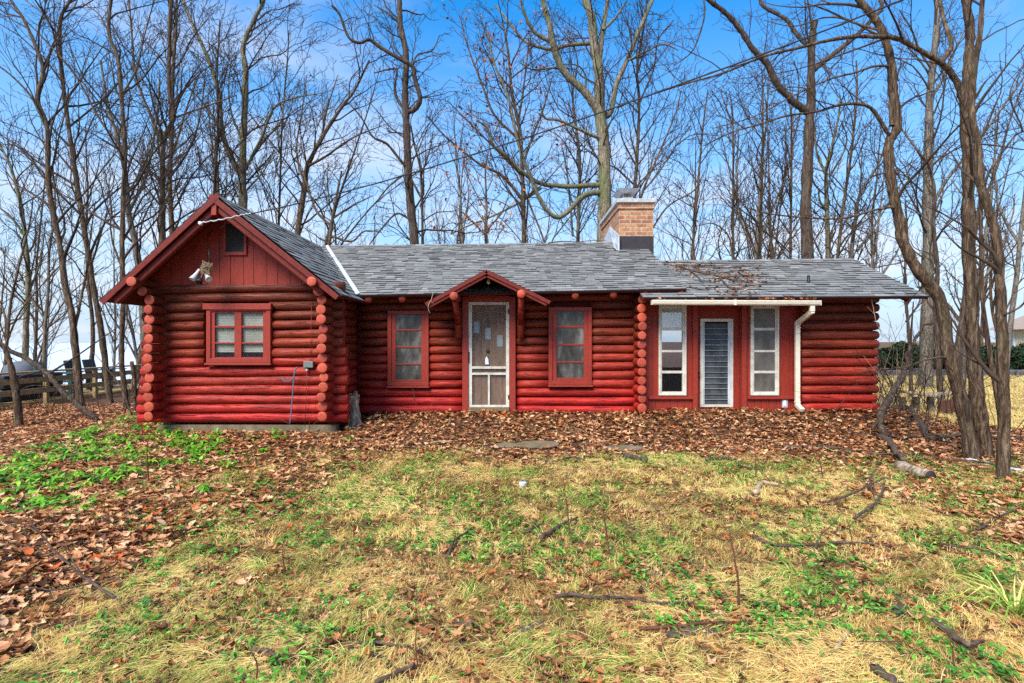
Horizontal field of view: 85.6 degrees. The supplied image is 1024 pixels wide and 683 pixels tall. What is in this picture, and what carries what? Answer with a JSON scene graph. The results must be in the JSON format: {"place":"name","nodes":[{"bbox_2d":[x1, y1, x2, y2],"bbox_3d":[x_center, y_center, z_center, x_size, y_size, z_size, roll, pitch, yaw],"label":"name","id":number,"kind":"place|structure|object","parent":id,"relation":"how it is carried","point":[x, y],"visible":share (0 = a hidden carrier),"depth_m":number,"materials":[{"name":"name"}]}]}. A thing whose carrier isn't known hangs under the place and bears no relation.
{"place":"outdoors","nodes":[
{"label":"outdoors","id":0,"kind":"place"},
{"bbox_2d":[0,343,139,383],"bbox_3d":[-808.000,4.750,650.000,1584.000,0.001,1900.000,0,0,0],"label":"lake","id":1,"kind":"structure","parent":0,"point":[57,359],"depth_m":187.53,"materials":[{"name":"white liquid"}]},
{"bbox_2d":[0,342,1023,682],"bbox_3d":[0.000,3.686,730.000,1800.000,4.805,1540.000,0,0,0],"label":"ground","id":2,"kind":"structure","parent":0,"point":[670,358],"depth_m":4.46,"materials":[{"name":"plant"}]},
{"bbox_2d":[0,345,23,427],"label":"broken tree","id":3,"kind":"object","parent":2,"relation":"on","point":[17,402],"visible":0.92,"depth_m":9.96,"materials":[{"name":"brown plant"}]},
{"bbox_2d":[0,221,41,375],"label":"tree","id":4,"kind":"object","parent":2,"relation":"on","point":[2,302],"visible":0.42,"depth_m":31.75,"materials":[{"name":"brown plant"}]},
{"bbox_2d":[0,152,75,366],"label":"bare tree","id":5,"kind":"object","parent":2,"relation":"on","point":[7,330],"visible":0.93,"depth_m":16.01,"materials":[{"name":"brown plant"}]},
{"bbox_2d":[0,104,82,360],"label":"bare tree","id":6,"kind":"object","parent":2,"relation":"on","point":[26,333],"visible":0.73,"depth_m":16.96,"materials":[{"name":"brown plant"}]},
{"bbox_2d":[4,126,92,368],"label":"bare tree","id":7,"kind":"object","parent":2,"relation":"on","point":[45,329],"visible":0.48,"depth_m":17.97,"materials":[{"name":"brown plant"}]},
{"bbox_2d":[12,239,85,369],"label":"tree","id":8,"kind":"object","parent":2,"relation":"on","point":[47,346],"visible":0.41,"depth_m":40.97,"materials":[{"name":"brown plant"}]},
{"bbox_2d":[0,69,119,382],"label":"tree","id":9,"kind":"object","parent":2,"relation":"on","point":[92,329],"visible":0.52,"depth_m":23.31,"materials":[{"name":"brown plant"}]},
{"bbox_2d":[0,115,125,361],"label":"tree","id":10,"kind":"object","parent":2,"relation":"on","point":[36,343],"visible":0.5,"depth_m":26.22,"materials":[{"name":"brown plant"}]},
{"bbox_2d":[0,321,125,420],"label":"fallen branch","id":11,"kind":"object","parent":2,"relation":"on","point":[64,393],"visible":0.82,"depth_m":10.77,"materials":[{"name":"brown wood"}]},
{"bbox_2d":[0,384,140,408],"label":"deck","id":12,"kind":"structure","parent":2,"relation":"on","point":[115,390],"depth_m":14.92,"materials":[{"name":"brown wood"}]},
{"bbox_2d":[0,364,140,404],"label":"fence","id":13,"kind":"object","parent":12,"relation":"attached to","point":[94,375],"visible":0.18,"depth_m":14.02,"materials":[{"name":"brown wood"}]},
{"bbox_2d":[0,0,142,407],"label":"bare tree","id":14,"kind":"object","parent":2,"relation":"on","point":[73,316],"visible":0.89,"depth_m":12.99,"materials":[{"name":"brown plant"}]},
{"bbox_2d":[0,495,150,603],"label":"fallen branch","id":15,"kind":"object","parent":2,"relation":"on","point":[92,582],"visible":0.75,"depth_m":3.30,"materials":[{"name":"brown wood"}]},
{"bbox_2d":[59,352,140,412],"bbox_3d":[-8.541,0.893,11.880,2.258,1.363,1.378,0,0,-19],"label":"bare shrub","id":16,"kind":"object","parent":2,"relation":"on","point":[128,402],"visible":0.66,"depth_m":11.78,"materials":[{"name":"brown plant"}]},
{"bbox_2d":[0,0,209,403],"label":"bare tree","id":17,"kind":"object","parent":2,"relation":"on","point":[101,334],"visible":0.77,"depth_m":13.98,"materials":[{"name":"brown plant"}]},
{"bbox_2d":[71,200,151,379],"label":"tree","id":18,"kind":"object","parent":2,"relation":"on","point":[114,348],"visible":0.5,"depth_m":35.05,"materials":[{"name":"brown plant"}]},
{"bbox_2d":[86,222,140,360],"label":"tree","id":19,"kind":"object","parent":2,"relation":"on","point":[131,328],"visible":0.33,"depth_m":29.25,"materials":[{"name":"brown plant"}]},
{"bbox_2d":[0,0,242,407],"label":"bare tree","id":20,"kind":"object","parent":2,"relation":"on","point":[122,256],"visible":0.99,"depth_m":12.59,"materials":[{"name":"brown plant"}]},
{"bbox_2d":[52,19,209,376],"bbox_3d":[-10.715,-4.013,15.976,4.094,11.356,3.159,0,0,0],"label":"bare tree","id":21,"kind":"object","parent":2,"relation":"on","point":[133,232],"visible":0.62,"depth_m":15.95,"materials":[{"name":"brown plant"}]},
{"bbox_2d":[43,0,254,242],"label":"bare tree","id":22,"kind":"object","parent":2,"relation":"on","point":[163,230],"visible":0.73,"depth_m":16.93,"materials":[{"name":"brown plant"}]},
{"bbox_2d":[95,24,237,377],"bbox_3d":[-14.587,-5.725,22.705,4.802,15.291,4.897,0,0,33],"label":"tree","id":23,"kind":"object","parent":2,"relation":"on","point":[139,359],"visible":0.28,"depth_m":22.72,"materials":[{"name":"brown plant"}]},
{"bbox_2d":[79,0,259,234],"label":"bare tree","id":24,"kind":"object","parent":2,"relation":"on","point":[170,212],"visible":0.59,"depth_m":17.98,"materials":[{"name":"brown plant"}]},
{"bbox_2d":[0,413,353,516],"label":"spring plants","id":25,"kind":"object","parent":2,"relation":"on","point":[52,482],"visible":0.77,"depth_m":6.93,"materials":[{"name":"green plant"}]},
{"bbox_2d":[143,45,269,235],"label":"tree","id":26,"kind":"object","parent":2,"relation":"on","point":[218,192],"visible":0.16,"depth_m":22.65,"materials":[{"name":"brown plant"}]},
{"bbox_2d":[181,53,251,219],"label":"tree","id":27,"kind":"object","parent":2,"relation":"on","point":[211,148],"visible":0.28,"depth_m":27.36,"materials":[{"name":"brown plant"}]},
{"bbox_2d":[160,0,300,223],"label":"bare tree","id":28,"kind":"object","parent":2,"relation":"on","point":[218,140],"visible":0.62,"depth_m":18.93,"materials":[{"name":"brown plant"}]},
{"bbox_2d":[163,0,328,208],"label":"bare tree","id":29,"kind":"object","parent":2,"relation":"on","point":[243,200],"visible":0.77,"depth_m":18.93,"materials":[{"name":"brown plant"}]},
{"bbox_2d":[206,0,354,231],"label":"bare tree","id":30,"kind":"object","parent":2,"relation":"on","point":[280,145],"visible":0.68,"depth_m":19.70,"materials":[{"name":"brown plant"}]},
{"bbox_2d":[225,0,415,244],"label":"tree","id":31,"kind":"object","parent":2,"relation":"on","point":[358,210],"visible":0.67,"depth_m":23.48,"materials":[{"name":"brown plant"}]},
{"bbox_2d":[289,124,384,244],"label":"bare tree","id":32,"kind":"object","parent":2,"relation":"on","point":[331,224],"visible":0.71,"depth_m":16.99,"materials":[{"name":"brown plant"}]},
{"bbox_2d":[251,1,424,235],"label":"bare tree","id":33,"kind":"object","parent":2,"relation":"on","point":[310,163],"visible":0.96,"depth_m":17.93,"materials":[{"name":"brown plant"}]},
{"bbox_2d":[345,390,363,428],"bbox_3d":[-2.639,1.176,9.329,0.344,0.707,0.290,0,0,24],"label":"stump","id":34,"kind":"object","parent":2,"relation":"on","point":[355,417],"visible":0.79,"depth_m":9.29,"materials":[{"name":"grey wood"}]},
{"bbox_2d":[305,0,518,244],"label":"bare tree","id":35,"kind":"object","parent":2,"relation":"on","point":[407,163],"visible":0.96,"depth_m":17.39,"materials":[{"name":"brown plant"}]},
{"bbox_2d":[371,71,478,244],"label":"bare tree","id":36,"kind":"object","parent":2,"relation":"on","point":[422,218],"visible":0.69,"depth_m":18.96,"materials":[{"name":"brown plant"}]},
{"bbox_2d":[424,75,492,243],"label":"tree","id":37,"kind":"object","parent":2,"relation":"on","point":[461,235],"visible":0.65,"depth_m":25.53,"materials":[{"name":"brown plant"}]},
{"bbox_2d":[429,102,524,243],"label":"bare tree","id":38,"kind":"object","parent":2,"relation":"on","point":[486,230],"visible":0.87,"depth_m":16.48,"materials":[{"name":"brown plant"}]},
{"bbox_2d":[420,0,584,242],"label":"bare tree","id":39,"kind":"object","parent":2,"relation":"on","point":[509,85],"visible":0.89,"depth_m":18.45,"materials":[{"name":"brown plant"}]},
{"bbox_2d":[0,402,1023,682],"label":"fallen leaves","id":40,"kind":"object","parent":2,"relation":"on","point":[50,576],"depth_m":4.78,"materials":[{"name":"brown plant"}]},
{"bbox_2d":[0,374,1023,682],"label":"dry grass","id":41,"kind":"structure","parent":2,"relation":"on","point":[796,662],"depth_m":3.41,"materials":[{"name":"beige plant"}]},
{"bbox_2d":[753,512,891,546],"bbox_3d":[2.309,1.385,4.104,0.961,0.284,0.140,0,0,9],"label":"fallen branch","id":42,"kind":"object","parent":41,"relation":"on","point":[805,544],"visible":0.94,"depth_m":4.11,"materials":[{"name":"brown wood"}]},
{"bbox_2d":[929,617,985,647],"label":"fallen branch","id":43,"kind":"object","parent":41,"relation":"on","point":[953,635],"visible":0.97,"depth_m":2.79,"materials":[{"name":"grey wood"}]},
{"bbox_2d":[0,417,1023,682],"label":"ground cover","id":44,"kind":"object","parent":2,"relation":"on","point":[686,621],"visible":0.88,"depth_m":3.74,"materials":[{"name":"green plant"}]},
{"bbox_2d":[0,416,1023,682],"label":"twig litter","id":45,"kind":"object","parent":2,"relation":"on","point":[512,556],"visible":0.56,"depth_m":3.91,"materials":[{"name":"brown plant"}]},
{"bbox_2d":[99,188,929,432],"bbox_3d":[0.451,-0.801,12.494,13.568,5.402,8.264,0,0,0],"label":"log cabin","id":46,"kind":"object","parent":2,"relation":"on","point":[251,320],"visible":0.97,"depth_m":10.16,"materials":[{"name":"red wood"}]},
{"bbox_2d":[202,304,272,364],"bbox_3d":[-4.416,-0.116,8.910,1.098,0.988,0.120,0,0,0],"label":"window","id":47,"kind":"structure","parent":46,"relation":"in","point":[238,318],"depth_m":8.90,"materials":[{"name":"red paint"}]},
{"bbox_2d":[386,311,429,387],"bbox_3d":[-1.918,0.143,10.220,0.790,1.425,0.120,0,0,0],"label":"window","id":48,"kind":"structure","parent":46,"relation":"in","point":[407,331],"depth_m":10.22,"materials":[{"name":"red paint"}]},
{"bbox_2d":[468,302,508,406],"bbox_3d":[-0.430,0.241,10.204,0.804,1.936,0.068,0,0,0],"label":"screen door","id":49,"kind":"structure","parent":46,"relation":"in","point":[471,367],"depth_m":10.19,"materials":[{"name":"white paint"}]},
{"bbox_2d":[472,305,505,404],"bbox_3d":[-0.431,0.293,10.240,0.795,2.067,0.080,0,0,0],"label":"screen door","id":50,"kind":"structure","parent":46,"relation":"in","point":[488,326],"depth_m":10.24,"materials":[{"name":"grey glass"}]},
{"bbox_2d":[202,0,903,235],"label":"overhead cable","id":51,"kind":"object","parent":46,"relation":"attached to","point":[711,72],"visible":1,"depth_m":6.88,"materials":[{"name":"black rubber"}]},
{"bbox_2d":[548,307,592,386],"bbox_3d":[1.075,0.101,10.220,0.827,1.471,0.120,0,0,0],"label":"window","id":52,"kind":"structure","parent":46,"relation":"in","point":[570,328],"depth_m":10.22,"materials":[{"name":"red paint"}]},
{"bbox_2d":[658,305,686,394],"bbox_3d":[2.953,0.161,10.185,0.507,1.661,0.110,0,0,0],"label":"window","id":53,"kind":"structure","parent":46,"relation":"in","point":[671,320],"depth_m":10.17,"materials":[{"name":"white paint"}]},
{"bbox_2d":[662,261,771,295],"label":"roof leaves","id":54,"kind":"object","parent":46,"relation":"on","point":[743,276],"visible":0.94,"depth_m":10.53,"materials":[{"name":"brown plant"}]},
{"bbox_2d":[698,307,739,410],"bbox_3d":[3.873,0.347,10.295,0.886,2.130,0.170,0,0,0],"label":"louvre door","id":55,"kind":"structure","parent":46,"relation":"in","point":[718,327],"depth_m":10.31,"materials":[{"name":"white paint"}]},
{"bbox_2d":[676,261,768,289],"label":"fallen branch","id":56,"kind":"object","parent":46,"relation":"on","point":[694,270],"visible":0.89,"depth_m":10.81,"materials":[{"name":"brown wood"}]},
{"bbox_2d":[750,305,779,394],"bbox_3d":[4.651,0.161,10.185,0.517,1.661,0.110,0,0,0],"label":"window","id":57,"kind":"structure","parent":46,"relation":"in","point":[764,319],"depth_m":10.19,"materials":[{"name":"white paint"}]},
{"bbox_2d":[517,441,558,448],"bbox_3d":[0.353,1.525,8.188,0.700,0.030,0.501,0,0,0],"label":"stepping stone","id":58,"kind":"object","parent":2,"relation":"on","point":[533,444],"visible":0.77,"depth_m":8.10,"materials":[{"name":"stone"}]},
{"bbox_2d":[475,112,614,242],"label":"tree","id":59,"kind":"object","parent":2,"relation":"on","point":[547,234],"visible":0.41,"depth_m":26.55,"materials":[{"name":"brown plant"}]},
{"bbox_2d":[427,0,678,242],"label":"mossy oak","id":60,"kind":"object","parent":2,"relation":"on","point":[596,104],"visible":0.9,"depth_m":18.80,"materials":[{"name":"plant"}]},
{"bbox_2d":[525,0,636,242],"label":"bare tree","id":61,"kind":"object","parent":2,"relation":"on","point":[578,216],"visible":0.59,"depth_m":20.95,"materials":[{"name":"brown plant"}]},
{"bbox_2d":[546,0,699,219],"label":"bare tree","id":62,"kind":"object","parent":2,"relation":"on","point":[639,119],"visible":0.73,"depth_m":19.93,"materials":[{"name":"brown plant"}]},
{"bbox_2d":[593,38,719,232],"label":"bare tree","id":63,"kind":"object","parent":2,"relation":"on","point":[661,161],"visible":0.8,"depth_m":16.98,"materials":[{"name":"brown plant"}]},
{"bbox_2d":[639,621,733,630],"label":"fallen branch","id":64,"kind":"object","parent":2,"relation":"on","point":[643,628],"visible":0.99,"depth_m":2.95,"materials":[{"name":"brown wood"}]},
{"bbox_2d":[653,96,727,259],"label":"tree","id":65,"kind":"object","parent":2,"relation":"on","point":[694,182],"visible":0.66,"depth_m":28.12,"materials":[{"name":"brown plant"}]},
{"bbox_2d":[650,60,750,259],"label":"bare tree","id":66,"kind":"object","parent":2,"relation":"on","point":[694,219],"visible":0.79,"depth_m":17.38,"materials":[{"name":"brown plant"}]},
{"bbox_2d":[699,99,781,258],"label":"tree","id":67,"kind":"object","parent":2,"relation":"on","point":[746,228],"visible":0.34,"depth_m":29.94,"materials":[{"name":"brown plant"}]},
{"bbox_2d":[694,25,799,259],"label":"bare tree","id":68,"kind":"object","parent":2,"relation":"on","point":[759,227],"visible":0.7,"depth_m":17.92,"materials":[{"name":"brown plant"}]},
{"bbox_2d":[703,17,819,259],"bbox_3d":[11.505,-6.449,25.547,4.508,16.653,3.681,0,0,-11],"label":"tree","id":69,"kind":"object","parent":2,"relation":"on","point":[758,205],"visible":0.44,"depth_m":25.67,"materials":[{"name":"brown plant"}]},
{"bbox_2d":[722,93,814,258],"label":"tree","id":70,"kind":"object","parent":2,"relation":"on","point":[774,217],"visible":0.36,"depth_m":26.54,"materials":[{"name":"brown plant"}]},
{"bbox_2d":[703,84,841,258],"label":"tree","id":71,"kind":"object","parent":2,"relation":"on","point":[777,209],"visible":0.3,"depth_m":36.17,"materials":[{"name":"brown plant"}]},
{"bbox_2d":[687,67,858,259],"bbox_3d":[7.536,-3.481,16.883,4.321,10.197,3.368,0,0,0],"label":"bare tree","id":72,"kind":"object","parent":2,"relation":"on","point":[732,244],"visible":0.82,"depth_m":16.92,"materials":[{"name":"brown plant"}]},
{"bbox_2d":[715,28,840,258],"bbox_3d":[8.760,-4.535,18.378,3.770,12.415,3.085,0,0,-38],"label":"bare tree","id":73,"kind":"object","parent":2,"relation":"on","point":[790,183],"visible":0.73,"depth_m":18.44,"materials":[{"name":"brown plant"}]},
{"bbox_2d":[666,0,910,258],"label":"broken tree","id":74,"kind":"object","parent":2,"relation":"on","point":[807,242],"visible":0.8,"depth_m":15.88,"materials":[{"name":"plant"}]},
{"bbox_2d":[605,0,1023,458],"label":"forked tree","id":75,"kind":"object","parent":2,"relation":"on","point":[976,396],"visible":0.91,"depth_m":7.34,"materials":[{"name":"brown plant"}]},
{"bbox_2d":[778,37,884,258],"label":"bare tree","id":76,"kind":"object","parent":2,"relation":"on","point":[827,214],"visible":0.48,"depth_m":19.93,"materials":[{"name":"brown plant"}]},
{"bbox_2d":[690,0,1023,459],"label":"leaning tree","id":77,"kind":"object","parent":2,"relation":"on","point":[963,412],"visible":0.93,"depth_m":7.25,"materials":[{"name":"brown plant"}]},
{"bbox_2d":[783,426,935,460],"bbox_3d":[4.694,1.345,7.540,1.797,0.372,0.293,0,0,23],"label":"fallen branch","id":78,"kind":"object","parent":2,"relation":"on","point":[799,446],"visible":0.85,"depth_m":7.63,"materials":[{"name":"brown wood"}]},
{"bbox_2d":[764,0,958,258],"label":"bare tree","id":79,"kind":"object","parent":2,"relation":"on","point":[849,167],"visible":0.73,"depth_m":17.95,"materials":[{"name":"brown plant"}]},
{"bbox_2d":[816,71,913,321],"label":"tree","id":80,"kind":"object","parent":2,"relation":"on","point":[877,178],"visible":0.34,"depth_m":28.01,"materials":[{"name":"brown plant"}]},
{"bbox_2d":[821,137,912,278],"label":"tree","id":81,"kind":"object","parent":2,"relation":"on","point":[871,265],"visible":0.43,"depth_m":24.78,"materials":[{"name":"brown plant"}]},
{"bbox_2d":[814,56,959,269],"bbox_3d":[13.400,-4.468,20.125,4.373,12.090,3.452,0,0,0],"label":"bare tree","id":82,"kind":"object","parent":2,"relation":"on","point":[858,247],"visible":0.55,"depth_m":20.00,"materials":[{"name":"brown plant"}]},
{"bbox_2d":[834,375,946,434],"bbox_3d":[6.663,0.985,9.357,1.478,0.912,1.689,0,0,-12],"label":"bare shrub","id":83,"kind":"object","parent":2,"relation":"on","point":[928,410],"visible":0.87,"depth_m":9.25,"materials":[{"name":"brown plant"}]},
{"bbox_2d":[877,340,918,369],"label":"evergreen shrub","id":84,"kind":"object","parent":2,"relation":"on","point":[892,354],"visible":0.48,"depth_m":23.72,"materials":[{"name":"green plant"}]},
{"bbox_2d":[849,315,956,410],"bbox_3d":[7.117,0.105,10.402,2.200,2.498,1.862,0,0,12],"label":"bare shrub","id":85,"kind":"object","parent":2,"relation":"on","point":[896,398],"visible":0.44,"depth_m":10.31,"materials":[{"name":"brown plant"}]},
{"bbox_2d":[871,301,936,436],"bbox_3d":[6.498,0.421,9.174,2.366,2.192,0.314,0,0,-33],"label":"fallen branch","id":86,"kind":"object","parent":2,"relation":"on","point":[883,409],"visible":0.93,"depth_m":8.97,"materials":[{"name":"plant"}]},
{"bbox_2d":[867,351,944,417],"bbox_3d":[6.892,0.747,9.628,1.396,1.243,1.205,0,0,-40],"label":"bare shrub","id":87,"kind":"object","parent":2,"relation":"on","point":[901,399],"visible":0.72,"depth_m":9.74,"materials":[{"name":"brown plant"}]},
{"bbox_2d":[893,461,935,480],"bbox_3d":[4.648,1.499,6.384,0.148,0.158,0.469,0,0,-4],"label":"cut log","id":88,"kind":"object","parent":2,"relation":"on","point":[914,469],"visible":0.67,"depth_m":6.32,"materials":[{"name":"grey wood"}]},
{"bbox_2d":[876,160,953,396],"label":"bare tree","id":89,"kind":"object","parent":2,"relation":"on","point":[907,311],"visible":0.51,"depth_m":14.97,"materials":[{"name":"brown plant"}]},
{"bbox_2d":[890,378,957,441],"bbox_3d":[6.445,1.042,8.414,0.957,0.958,1.070,0,0,-38],"label":"bare shrub","id":90,"kind":"object","parent":2,"relation":"on","point":[916,416],"visible":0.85,"depth_m":8.45,"materials":[{"name":"brown plant"}]},
{"bbox_2d":[890,405,960,440],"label":"fallen branch","id":91,"kind":"object","parent":2,"relation":"on","point":[922,426],"visible":0.44,"depth_m":8.56,"materials":[{"name":"brown wood"}]},
{"bbox_2d":[898,390,955,413],"bbox_3d":[8.582,1.317,11.315,1.468,0.675,0.670,0,0,0],"label":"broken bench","id":92,"kind":"object","parent":2,"relation":"on","point":[929,398],"visible":0.34,"depth_m":11.15,"materials":[{"name":"grey wood"}]},
{"bbox_2d":[835,0,1023,388],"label":"bare tree","id":93,"kind":"object","parent":2,"relation":"on","point":[926,313],"visible":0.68,"depth_m":16.91,"materials":[{"name":"brown plant"}]},
{"bbox_2d":[884,100,978,400],"bbox_3d":[9.305,-1.792,11.988,2.332,6.965,1.546,0,0,-37],"label":"bare tree","id":94,"kind":"object","parent":2,"relation":"on","point":[934,238],"visible":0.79,"depth_m":11.99,"materials":[{"name":"brown plant"}]},
{"bbox_2d":[881,285,1023,406],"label":"bare shrub","id":95,"kind":"object","parent":2,"relation":"on","point":[934,363],"visible":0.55,"depth_m":12.30,"materials":[{"name":"brown plant"}]},
{"bbox_2d":[909,0,1023,480],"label":"bare tree","id":96,"kind":"object","parent":2,"relation":"on","point":[1001,377],"visible":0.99,"depth_m":6.17,"materials":[{"name":"brown plant"}]},
{"bbox_2d":[913,139,1021,411],"bbox_3d":[6.985,-0.656,8.307,2.115,4.660,0.843,0,0,-23],"label":"bare sapling","id":97,"kind":"object","parent":2,"relation":"on","point":[985,333],"visible":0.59,"depth_m":8.18,"materials":[{"name":"brown plant"}]},
{"bbox_2d":[913,74,1023,377],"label":"tree","id":98,"kind":"object","parent":2,"relation":"on","point":[985,234],"visible":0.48,"depth_m":20.62,"materials":[{"name":"grey plant"}]},
{"bbox_2d":[920,112,1023,346],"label":"tree","id":99,"kind":"object","parent":2,"relation":"on","point":[981,326],"visible":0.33,"depth_m":31.69,"materials":[{"name":"brown plant"}]},
{"bbox_2d":[927,49,1023,373],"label":"bare tree","id":100,"kind":"object","parent":2,"relation":"on","point":[961,321],"visible":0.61,"depth_m":15.50,"materials":[{"name":"brown plant"}]},
{"bbox_2d":[931,569,1023,624],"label":"grass tuft","id":101,"kind":"object","parent":2,"relation":"on","point":[1018,603],"visible":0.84,"depth_m":3.13,"materials":[{"name":"green plant"}]},
{"bbox_2d":[949,150,1022,332],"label":"tree","id":102,"kind":"object","parent":2,"relation":"on","point":[992,302],"visible":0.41,"depth_m":27.27,"materials":[{"name":"brown plant"}]},
{"bbox_2d":[955,56,1023,368],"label":"tree","id":103,"kind":"object","parent":2,"relation":"on","point":[1016,265],"visible":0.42,"depth_m":23.13,"materials":[{"name":"brown plant"}]},
{"bbox_2d":[984,345,1023,369],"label":"evergreen shrub","id":104,"kind":"object","parent":2,"relation":"on","point":[1015,366],"visible":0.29,"depth_m":23.46,"materials":[{"name":"green plant"}]},
{"bbox_2d":[989,316,1023,347],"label":"cream house","id":105,"kind":"structure","parent":2,"relation":"on","point":[1018,333],"depth_m":37.01,"materials":[{"name":"paint"}]},
{"bbox_2d":[0,0,1023,342],"label":"sky","id":106,"kind":"structure","parent":0,"point":[713,38],"materials":[{"name":"blue"}]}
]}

